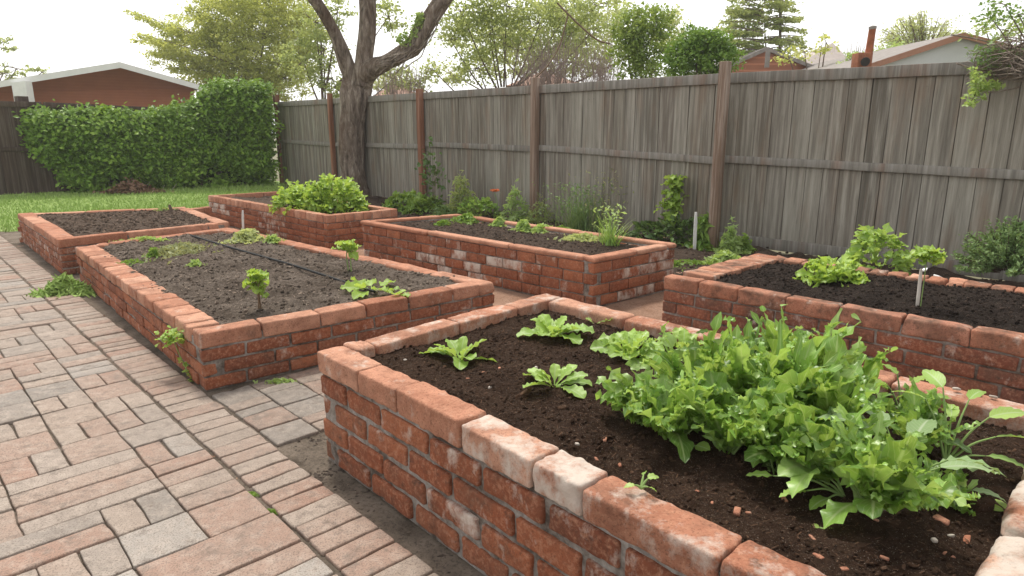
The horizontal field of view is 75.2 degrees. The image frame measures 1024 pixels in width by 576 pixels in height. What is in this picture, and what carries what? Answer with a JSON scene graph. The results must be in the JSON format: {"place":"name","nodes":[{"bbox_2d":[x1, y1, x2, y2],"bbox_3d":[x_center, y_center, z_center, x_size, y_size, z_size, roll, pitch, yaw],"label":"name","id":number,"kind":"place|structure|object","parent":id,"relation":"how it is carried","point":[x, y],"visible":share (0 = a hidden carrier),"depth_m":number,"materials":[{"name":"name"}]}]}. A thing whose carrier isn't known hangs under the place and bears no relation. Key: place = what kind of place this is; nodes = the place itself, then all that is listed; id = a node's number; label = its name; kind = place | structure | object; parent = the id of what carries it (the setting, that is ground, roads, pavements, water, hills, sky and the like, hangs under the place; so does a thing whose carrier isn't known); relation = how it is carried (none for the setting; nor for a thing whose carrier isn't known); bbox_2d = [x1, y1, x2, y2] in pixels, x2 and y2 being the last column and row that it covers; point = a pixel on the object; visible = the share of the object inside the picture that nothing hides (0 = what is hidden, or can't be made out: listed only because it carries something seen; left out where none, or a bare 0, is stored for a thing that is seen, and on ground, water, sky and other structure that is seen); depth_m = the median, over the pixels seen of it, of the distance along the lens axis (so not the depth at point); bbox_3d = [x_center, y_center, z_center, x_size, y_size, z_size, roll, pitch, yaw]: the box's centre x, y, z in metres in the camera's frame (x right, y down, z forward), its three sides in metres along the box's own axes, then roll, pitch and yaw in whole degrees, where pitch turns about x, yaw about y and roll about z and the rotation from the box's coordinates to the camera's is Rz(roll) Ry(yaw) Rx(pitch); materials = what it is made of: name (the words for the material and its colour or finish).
{"place":"outdoors","nodes":[
{"label":"outdoors","id":0,"kind":"place"},
{"bbox_2d":[0,62,200,106],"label":"brick house","id":1,"kind":"structure","parent":0,"point":[118,83],"depth_m":23.01,"materials":[{"name":"brown brick"}]},
{"bbox_2d":[0,180,287,231],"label":"lawn","id":2,"kind":"structure","parent":0,"point":[83,203],"depth_m":13.05,"materials":[{"name":"green plant"}]},
{"bbox_2d":[0,96,149,194],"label":"wooden fence","id":3,"kind":"object","parent":2,"relation":"on","point":[20,171],"visible":0.32,"depth_m":13.93,"materials":[{"name":"grey wood"}]},
{"bbox_2d":[89,177,176,193],"bbox_3d":[-8.296,-2.244,14.555,1.904,0.378,0.932,0,14,0],"label":"brush pile","id":4,"kind":"object","parent":2,"relation":"on","point":[129,186],"visible":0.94,"depth_m":14.40,"materials":[{"name":"brown plant"}]},
{"bbox_2d":[12,73,286,192],"bbox_3d":[-8.080,-3.535,15.320,5.457,2.740,2.018,-6,15,-24],"label":"hedge","id":5,"kind":"object","parent":2,"relation":"on","point":[218,131],"visible":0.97,"depth_m":14.94,"materials":[{"name":"green plant"}]},
{"bbox_2d":[0,236,438,575],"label":"paving","id":6,"kind":"structure","parent":0,"point":[59,504],"depth_m":2.78,"materials":[{"name":"brick"}]},
{"bbox_2d":[0,231,484,575],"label":"paving bed","id":7,"kind":"object","parent":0,"point":[403,531],"depth_m":2.76,"materials":[{"name":"grey concrete"}]},
{"bbox_2d":[25,271,97,298],"bbox_3d":[-3.821,-0.023,5.735,0.645,0.255,0.482,0,14,0],"label":"weed patch","id":8,"kind":"object","parent":7,"relation":"on","point":[62,284],"visible":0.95,"depth_m":5.68,"materials":[{"name":"green plant"}]},
{"bbox_2d":[17,207,228,275],"bbox_3d":[-4.598,-0.681,7.934,1.811,0.432,2.701,-12,18,-42],"label":"raised bed","id":9,"kind":"object","parent":7,"relation":"on","point":[54,239],"visible":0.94,"depth_m":7.29,"materials":[{"name":"brick"}]},
{"bbox_2d":[75,228,494,391],"bbox_3d":[-2.281,-0.037,5.386,4.055,0.379,1.978,12,18,40],"label":"raised bed","id":10,"kind":"object","parent":7,"relation":"on","point":[232,333],"visible":0.86,"depth_m":4.46,"materials":[{"name":"brick"}]},
{"bbox_2d":[154,325,191,381],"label":"creeping weed","id":11,"kind":"object","parent":10,"relation":"on","point":[172,335],"visible":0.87,"depth_m":3.77,"materials":[{"name":"green plant"}]},
{"bbox_2d":[135,241,230,264],"bbox_3d":[-2.951,-0.352,5.914,0.743,0.116,1.010,-3,14,-13],"label":"weed patch","id":12,"kind":"object","parent":10,"relation":"on","point":[180,248],"visible":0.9,"depth_m":5.84,"materials":[{"name":"green plant"}]},
{"bbox_2d":[218,227,265,243],"bbox_3d":[-2.626,-0.510,6.503,0.475,0.159,0.524,-7,15,-25],"label":"weed patch","id":13,"kind":"object","parent":10,"relation":"on","point":[247,234],"visible":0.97,"depth_m":6.44,"materials":[{"name":"green plant"}]},
{"bbox_2d":[242,268,269,308],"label":"seedling","id":14,"kind":"object","parent":10,"relation":"on","point":[255,276],"visible":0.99,"depth_m":4.03,"materials":[{"name":"green plant"}]},
{"bbox_2d":[190,235,375,292],"bbox_3d":[-2.081,-0.253,5.587,3.257,0.038,0.029,13,19,43],"label":"drip hose","id":15,"kind":"object","parent":10,"relation":"on","point":[312,271],"visible":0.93,"depth_m":5.38,"materials":[{"name":"black rubber"}]},
{"bbox_2d":[331,239,359,271],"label":"seedling","id":16,"kind":"object","parent":10,"relation":"on","point":[350,246],"visible":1,"depth_m":5.08,"materials":[{"name":"green plant"}]},
{"bbox_2d":[340,276,399,299],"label":"squash seedling","id":17,"kind":"object","parent":10,"relation":"on","point":[355,285],"visible":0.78,"depth_m":4.52,"materials":[{"name":"green plant"}]},
{"bbox_2d":[317,293,1023,575],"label":"raised bed","id":18,"kind":"object","parent":7,"relation":"on","point":[498,478],"visible":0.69,"depth_m":2.01,"materials":[{"name":"brick"}]},
{"bbox_2d":[419,336,496,369],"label":"lettuce plant","id":19,"kind":"object","parent":18,"relation":"on","point":[460,345],"visible":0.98,"depth_m":2.83,"materials":[{"name":"green plant"}]},
{"bbox_2d":[516,314,593,343],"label":"lettuce plant","id":20,"kind":"object","parent":18,"relation":"on","point":[545,323],"visible":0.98,"depth_m":3.10,"materials":[{"name":"green plant"}]},
{"bbox_2d":[523,363,591,398],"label":"lettuce plant","id":21,"kind":"object","parent":18,"relation":"on","point":[540,375],"visible":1,"depth_m":2.46,"materials":[{"name":"green plant"}]},
{"bbox_2d":[590,328,664,368],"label":"lettuce plant","id":22,"kind":"object","parent":18,"relation":"on","point":[610,345],"visible":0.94,"depth_m":2.82,"materials":[{"name":"green plant"}]},
{"bbox_2d":[595,366,680,425],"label":"leafy green","id":23,"kind":"object","parent":18,"relation":"on","point":[621,392],"visible":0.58,"depth_m":2.14,"materials":[{"name":"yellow plant"}]},
{"bbox_2d":[624,471,658,491],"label":"broadleaf seedling","id":24,"kind":"object","parent":18,"relation":"on","point":[642,486],"visible":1,"depth_m":1.70,"materials":[{"name":"green plant"}]},
{"bbox_2d":[626,363,730,462],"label":"leafy green","id":25,"kind":"object","parent":18,"relation":"on","point":[672,421],"visible":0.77,"depth_m":1.99,"materials":[{"name":"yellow plant"}]},
{"bbox_2d":[654,327,704,347],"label":"lettuce plant","id":26,"kind":"object","parent":18,"relation":"on","point":[682,335],"visible":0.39,"depth_m":2.95,"materials":[{"name":"green plant"}]},
{"bbox_2d":[637,311,744,417],"bbox_3d":[0.611,0.246,2.213,0.336,0.376,0.454,6,15,23],"label":"leafy green","id":27,"kind":"object","parent":18,"relation":"on","point":[671,365],"visible":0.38,"depth_m":2.15,"materials":[{"name":"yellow plant"}]},
{"bbox_2d":[696,324,742,358],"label":"leafy green","id":28,"kind":"object","parent":18,"relation":"on","point":[736,332],"visible":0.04,"depth_m":2.46,"materials":[{"name":"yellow plant"}]},
{"bbox_2d":[664,363,799,454],"bbox_3d":[0.663,0.375,1.944,0.366,0.253,0.336,9,16,32],"label":"leafy green","id":29,"kind":"object","parent":18,"relation":"on","point":[722,430],"visible":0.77,"depth_m":1.93,"materials":[{"name":"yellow plant"}]},
{"bbox_2d":[691,316,819,397],"bbox_3d":[0.822,0.253,2.182,0.415,0.371,0.384,-10,17,-35],"label":"leafy green","id":30,"kind":"object","parent":18,"relation":"on","point":[739,354],"visible":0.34,"depth_m":2.13,"materials":[{"name":"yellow plant"}]},
{"bbox_2d":[723,397,839,473],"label":"leafy green","id":31,"kind":"object","parent":18,"relation":"on","point":[766,434],"visible":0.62,"depth_m":1.82,"materials":[{"name":"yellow plant"}]},
{"bbox_2d":[746,457,844,509],"bbox_3d":[0.750,0.504,1.735,0.243,0.092,0.138,0,14,0],"label":"broadleaf seedling","id":32,"kind":"object","parent":18,"relation":"on","point":[817,501],"visible":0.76,"depth_m":1.73,"materials":[{"name":"green plant"}]},
{"bbox_2d":[746,320,858,467],"bbox_3d":[0.875,0.305,2.025,0.319,0.338,0.476,3,14,12],"label":"leafy green","id":33,"kind":"object","parent":18,"relation":"on","point":[807,377],"visible":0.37,"depth_m":2.00,"materials":[{"name":"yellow plant"}]},
{"bbox_2d":[749,304,874,403],"bbox_3d":[0.992,0.239,2.269,0.411,0.350,0.445,-4,14,-15],"label":"leafy green","id":34,"kind":"object","parent":18,"relation":"on","point":[771,329],"visible":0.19,"depth_m":2.25,"materials":[{"name":"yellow plant"}]},
{"bbox_2d":[753,385,893,497],"bbox_3d":[0.827,0.410,1.790,0.350,0.246,0.359,0,14,0],"label":"leafy green","id":35,"kind":"object","parent":18,"relation":"on","point":[798,473],"visible":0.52,"depth_m":1.76,"materials":[{"name":"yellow plant"}]},
{"bbox_2d":[748,331,903,431],"bbox_3d":[0.935,0.308,2.000,0.418,0.340,0.426,0,14,0],"label":"leafy green","id":36,"kind":"object","parent":18,"relation":"on","point":[851,400],"visible":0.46,"depth_m":1.94,"materials":[{"name":"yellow plant"}]},
{"bbox_2d":[811,328,897,403],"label":"leafy green","id":37,"kind":"object","parent":18,"relation":"on","point":[870,364],"visible":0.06,"depth_m":2.19,"materials":[{"name":"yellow plant"}]},
{"bbox_2d":[806,402,980,528],"bbox_3d":[0.905,0.438,1.624,0.329,0.275,0.343,0,14,0],"label":"leafy green","id":38,"kind":"object","parent":18,"relation":"on","point":[880,475],"visible":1,"depth_m":1.57,"materials":[{"name":"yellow plant"}]},
{"bbox_2d":[818,404,1005,501],"bbox_3d":[1.090,0.438,1.824,0.456,0.186,0.253,8,16,30],"label":"broadleaf seedling","id":39,"kind":"object","parent":18,"relation":"on","point":[922,425],"visible":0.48,"depth_m":1.76,"materials":[{"name":"green plant"}]},
{"bbox_2d":[874,364,950,409],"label":"broadleaf seedling","id":40,"kind":"object","parent":18,"relation":"on","point":[916,379],"visible":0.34,"depth_m":2.23,"materials":[{"name":"green plant"}]},
{"bbox_2d":[877,376,979,453],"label":"leafy green","id":41,"kind":"object","parent":18,"relation":"on","point":[911,407],"visible":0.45,"depth_m":2.00,"materials":[{"name":"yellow plant"}]},
{"bbox_2d":[915,451,978,515],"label":"leafy green","id":42,"kind":"object","parent":18,"relation":"on","point":[957,479],"visible":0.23,"depth_m":1.69,"materials":[{"name":"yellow plant"}]},
{"bbox_2d":[892,369,1023,468],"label":"broadleaf seedling","id":43,"kind":"object","parent":18,"relation":"on","point":[936,378],"visible":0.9,"depth_m":1.91,"materials":[{"name":"green plant"}]},
{"bbox_2d":[966,494,994,512],"bbox_3d":[1.209,0.559,1.717,0.063,0.048,0.046,0,14,0],"label":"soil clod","id":44,"kind":"object","parent":18,"relation":"in","point":[985,503],"visible":0.73,"depth_m":1.70,"materials":[{"name":"brown soil"}]},
{"bbox_2d":[22,227,714,478],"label":"path","id":45,"kind":"structure","parent":0,"point":[649,306],"depth_m":5.50,"materials":[{"name":"brown brick"}]},
{"bbox_2d":[208,191,397,248],"bbox_3d":[-3.016,-0.999,9.270,1.103,0.422,3.433,-13,19,-42],"label":"raised bed","id":46,"kind":"object","parent":45,"relation":"on","point":[325,229],"visible":0.65,"depth_m":8.42,"materials":[{"name":"brick"}]},
{"bbox_2d":[268,179,335,215],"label":"lettuce clump","id":47,"kind":"object","parent":46,"relation":"on","point":[291,195],"visible":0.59,"depth_m":8.56,"materials":[{"name":"green plant"}]},
{"bbox_2d":[298,173,370,213],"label":"lettuce clump","id":48,"kind":"object","parent":46,"relation":"on","point":[344,191],"visible":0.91,"depth_m":8.35,"materials":[{"name":"green plant"}]},
{"bbox_2d":[295,435,456,572],"bbox_3d":[-0.554,0.742,2.928,2.228,0.037,0.756,13,19,43],"label":"soil gap","id":49,"kind":"object","parent":45,"relation":"on","point":[316,476],"visible":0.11,"depth_m":2.76,"materials":[{"name":"brown soil"}]},
{"bbox_2d":[360,214,676,305],"bbox_3d":[-0.069,-0.365,6.628,3.272,0.433,1.154,12,18,41],"label":"raised bed","id":50,"kind":"object","parent":45,"relation":"on","point":[598,273],"visible":0.95,"depth_m":5.90,"materials":[{"name":"brick"}]},
{"bbox_2d":[442,213,492,224],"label":"weed","id":51,"kind":"object","parent":50,"relation":"on","point":[468,218],"visible":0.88,"depth_m":7.50,"materials":[{"name":"green plant"}]},
{"bbox_2d":[547,232,598,241],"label":"weed","id":52,"kind":"object","parent":50,"relation":"on","point":[585,237],"visible":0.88,"depth_m":6.31,"materials":[{"name":"green plant"}]},
{"bbox_2d":[587,203,633,246],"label":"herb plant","id":53,"kind":"object","parent":50,"relation":"on","point":[610,240],"visible":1,"depth_m":6.01,"materials":[{"name":"green plant"}]},
{"bbox_2d":[662,253,1023,403],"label":"raised bed","id":54,"kind":"object","parent":45,"relation":"on","point":[964,334],"visible":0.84,"depth_m":3.84,"materials":[{"name":"brick"}]},
{"bbox_2d":[792,255,870,287],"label":"lettuce clump","id":55,"kind":"object","parent":54,"relation":"on","point":[821,265],"visible":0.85,"depth_m":4.30,"materials":[{"name":"green plant"}]},
{"bbox_2d":[901,244,947,305],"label":"staked seedling","id":56,"kind":"object","parent":54,"relation":"on","point":[925,254],"visible":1,"depth_m":3.70,"materials":[{"name":"green plant"}]},
{"bbox_2d":[290,184,709,275],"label":"planting soil","id":57,"kind":"structure","parent":0,"point":[683,252],"depth_m":8.81,"materials":[{"name":"brown soil"}]},
{"bbox_2d":[307,0,452,197],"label":"garden tree","id":58,"kind":"object","parent":57,"relation":"on","point":[360,75],"visible":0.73,"depth_m":12.89,"materials":[{"name":"brown plant"}]},
{"bbox_2d":[375,0,442,73],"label":"tree branch","id":59,"kind":"object","parent":58,"relation":"attached to","point":[401,54],"visible":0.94,"depth_m":12.36,"materials":[{"name":"brown plant"}]},
{"bbox_2d":[382,189,428,212],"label":"leafy plant","id":60,"kind":"object","parent":57,"relation":"on","point":[404,197],"visible":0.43,"depth_m":11.34,"materials":[{"name":"green plant"}]},
{"bbox_2d":[402,193,444,215],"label":"leafy plant","id":61,"kind":"object","parent":57,"relation":"on","point":[415,202],"visible":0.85,"depth_m":10.87,"materials":[{"name":"green plant"}]},
{"bbox_2d":[414,136,449,213],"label":"spindly plant","id":62,"kind":"object","parent":57,"relation":"on","point":[435,173],"visible":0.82,"depth_m":10.89,"materials":[{"name":"green plant"}]},
{"bbox_2d":[429,170,495,215],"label":"feathery plant","id":63,"kind":"object","parent":57,"relation":"on","point":[455,195],"visible":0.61,"depth_m":10.50,"materials":[{"name":"green plant"}]},
{"bbox_2d":[457,195,504,216],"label":"leafy plant","id":64,"kind":"object","parent":57,"relation":"on","point":[491,205],"visible":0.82,"depth_m":10.34,"materials":[{"name":"green plant"}]},
{"bbox_2d":[273,74,718,238],"bbox_3d":[-1.753,-2.632,12.220,0.187,2.170,12.257,-12,18,-41],"label":"wooden fence","id":65,"kind":"object","parent":57,"relation":"on","point":[651,133],"visible":0.68,"depth_m":9.92,"materials":[{"name":"grey wood"}]},
{"bbox_2d":[494,178,545,222],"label":"feathery plant","id":66,"kind":"object","parent":57,"relation":"on","point":[515,215],"visible":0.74,"depth_m":10.03,"materials":[{"name":"green plant"}]},
{"bbox_2d":[527,194,560,223],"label":"herb plant","id":67,"kind":"object","parent":57,"relation":"on","point":[531,212],"visible":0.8,"depth_m":9.82,"materials":[{"name":"green plant"}]},
{"bbox_2d":[532,182,621,231],"bbox_3d":[0.964,-1.123,9.165,1.508,0.673,1.567,10,17,36],"label":"grass clump","id":68,"kind":"object","parent":57,"relation":"on","point":[579,219],"visible":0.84,"depth_m":9.10,"materials":[{"name":"green plant"}]},
{"bbox_2d":[568,168,637,230],"bbox_3d":[1.324,-1.188,8.993,1.067,0.879,1.350,-4,14,-17],"label":"grass clump","id":69,"kind":"object","parent":57,"relation":"on","point":[594,200],"visible":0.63,"depth_m":8.96,"materials":[{"name":"green plant"}]},
{"bbox_2d":[620,218,689,242],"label":"leafy plant","id":70,"kind":"object","parent":57,"relation":"on","point":[645,224],"visible":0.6,"depth_m":8.33,"materials":[{"name":"green plant"}]},
{"bbox_2d":[653,174,688,233],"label":"tall leafy plant","id":71,"kind":"object","parent":57,"relation":"on","point":[672,204],"visible":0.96,"depth_m":8.13,"materials":[{"name":"green plant"}]},
{"bbox_2d":[644,211,703,247],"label":"leafy plant","id":72,"kind":"object","parent":57,"relation":"on","point":[682,223],"visible":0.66,"depth_m":8.02,"materials":[{"name":"green plant"}]},
{"bbox_2d":[673,259,713,270],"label":"weed","id":73,"kind":"object","parent":57,"relation":"on","point":[678,262],"visible":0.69,"depth_m":6.86,"materials":[{"name":"green plant"}]},
{"bbox_2d":[679,211,720,251],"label":"grass tuft","id":74,"kind":"object","parent":57,"relation":"on","point":[703,243],"visible":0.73,"depth_m":7.75,"materials":[{"name":"green plant"}]},
{"bbox_2d":[0,0,1023,124],"label":"sky","id":75,"kind":"structure","parent":0,"point":[42,43],"materials":[{"name":"white"}]},
{"bbox_2d":[271,138,1003,280],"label":"ground","id":76,"kind":"structure","parent":0,"point":[277,179],"depth_m":15.44,"materials":[{"name":"brown soil"}]},
{"bbox_2d":[0,35,49,80],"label":"distant tree","id":77,"kind":"object","parent":76,"relation":"on","point":[6,72],"visible":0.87,"depth_m":38.11,"materials":[{"name":"green plant"}]},
{"bbox_2d":[117,0,329,101],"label":"feathery tree","id":78,"kind":"object","parent":76,"relation":"on","point":[215,34],"visible":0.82,"depth_m":26.64,"materials":[{"name":"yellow plant"}]},
{"bbox_2d":[271,0,414,98],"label":"broadleaf tree","id":79,"kind":"object","parent":76,"relation":"on","point":[320,37],"visible":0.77,"depth_m":20.70,"materials":[{"name":"green plant"}]},
{"bbox_2d":[371,55,445,95],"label":"bare thicket","id":80,"kind":"object","parent":76,"relation":"on","point":[394,89],"visible":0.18,"depth_m":17.05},
{"bbox_2d":[397,0,634,91],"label":"broadleaf tree","id":81,"kind":"object","parent":76,"relation":"on","point":[488,14],"visible":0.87,"depth_m":16.80,"materials":[{"name":"green plant"}]},
{"bbox_2d":[373,0,691,90],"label":"distant tree","id":82,"kind":"object","parent":76,"relation":"on","point":[453,79],"visible":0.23,"depth_m":31.83,"materials":[{"name":"green plant"}]},
{"bbox_2d":[499,28,627,86],"bbox_3d":[1.335,-4.196,15.434,3.303,3.708,1.794,0,14,0],"label":"bare thicket","id":83,"kind":"object","parent":76,"relation":"on","point":[602,75],"visible":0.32,"depth_m":15.07,"materials":[{"name":"plant"}]},
{"bbox_2d":[536,2,610,77],"bbox_3d":[1.289,-5.257,14.162,1.631,1.551,0.037,0,14,0],"label":"bare branch","id":84,"kind":"object","parent":83,"relation":"attached to","point":[572,18],"visible":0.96,"depth_m":14.12,"materials":[{"name":"brown wood"}]},
{"bbox_2d":[600,0,679,79],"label":"dense tree","id":85,"kind":"object","parent":76,"relation":"on","point":[635,34],"visible":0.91,"depth_m":12.57,"materials":[{"name":"green plant"}]},
{"bbox_2d":[657,22,747,76],"bbox_3d":[3.102,-2.814,11.175,1.485,3.121,1.136,0,14,0],"label":"rounded shrub","id":86,"kind":"object","parent":76,"relation":"on","point":[705,49],"visible":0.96,"depth_m":10.72,"materials":[{"name":"green plant"}]},
{"bbox_2d":[693,47,813,74],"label":"gabled house","id":87,"kind":"structure","parent":76,"relation":"on","point":[758,60],"depth_m":21.03,"materials":[{"name":"brick"}]},
{"bbox_2d":[712,0,812,61],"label":"conifer tree","id":88,"kind":"object","parent":76,"relation":"on","point":[758,15],"visible":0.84,"depth_m":22.09,"materials":[{"name":"green plant"}]},
{"bbox_2d":[770,33,839,69],"bbox_3d":[8.354,-5.257,19.318,1.822,4.037,1.246,6,15,24],"label":"leafy tree","id":89,"kind":"object","parent":76,"relation":"on","point":[823,50],"visible":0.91,"depth_m":18.96,"materials":[{"name":"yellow plant"}]},
{"bbox_2d":[708,60,1023,281],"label":"wooden fence","id":90,"kind":"object","parent":76,"relation":"on","point":[819,162],"visible":0.8,"depth_m":6.93,"materials":[{"name":"grey wood"}]},
{"bbox_2d":[951,31,1023,92],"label":"dead vine","id":91,"kind":"object","parent":90,"relation":"hanging from","point":[998,59],"visible":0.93,"depth_m":5.83,"materials":[{"name":"brown plant"}]},
{"bbox_2d":[961,66,1012,107],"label":"vine shoot","id":92,"kind":"object","parent":91,"relation":"attached to","point":[983,86],"visible":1,"depth_m":5.83,"materials":[{"name":"green plant"}]},
{"bbox_2d":[836,36,910,63],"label":"leafy shrub","id":93,"kind":"object","parent":76,"relation":"on","point":[848,54],"visible":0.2,"depth_m":17.98,"materials":[{"name":"green plant"}]},
{"bbox_2d":[801,25,1023,69],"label":"stucco house","id":94,"kind":"structure","parent":76,"relation":"on","point":[947,49],"depth_m":14.78,"materials":[{"name":"grey paint"}]},
{"bbox_2d":[875,9,972,47],"bbox_3d":[14.909,-7.354,24.725,4.240,5.582,3.113,0,14,0],"label":"airy tree","id":95,"kind":"object","parent":76,"relation":"on","point":[917,32],"visible":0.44,"depth_m":23.75,"materials":[{"name":"green plant"}]},
{"bbox_2d":[956,13,1023,43],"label":"leafy shrub","id":96,"kind":"object","parent":76,"relation":"on","point":[1008,27],"visible":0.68,"depth_m":14.13,"materials":[{"name":"green plant"}]},
{"bbox_2d":[969,0,1023,45],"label":"dark leaved tree","id":97,"kind":"object","parent":76,"relation":"on","point":[999,12],"visible":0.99,"depth_m":12.18,"materials":[{"name":"green plant"}]},
{"bbox_2d":[797,43,844,63],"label":"hip roof house","id":98,"kind":"structure","parent":0,"point":[829,55],"depth_m":27.60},
{"bbox_2d":[681,243,1023,287],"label":"planting bed soil","id":99,"kind":"structure","parent":0,"point":[941,272],"depth_m":6.65,"materials":[{"name":"brown soil"}]},
{"bbox_2d":[703,249,740,263],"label":"weed","id":100,"kind":"object","parent":99,"relation":"on","point":[724,255],"visible":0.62,"depth_m":7.06,"materials":[{"name":"green plant"}]},
{"bbox_2d":[713,215,751,254],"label":"feathery plant","id":101,"kind":"object","parent":99,"relation":"on","point":[733,242],"visible":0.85,"depth_m":7.49,"materials":[{"name":"green plant"}]},
{"bbox_2d":[838,223,915,275],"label":"celery plant","id":102,"kind":"object","parent":99,"relation":"on","point":[868,236],"visible":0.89,"depth_m":4.99,"materials":[{"name":"green plant"}]},
{"bbox_2d":[950,215,1023,277],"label":"rosemary shrub","id":103,"kind":"object","parent":99,"relation":"on","point":[1002,249],"visible":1,"depth_m":5.56,"materials":[{"name":"green plant"}]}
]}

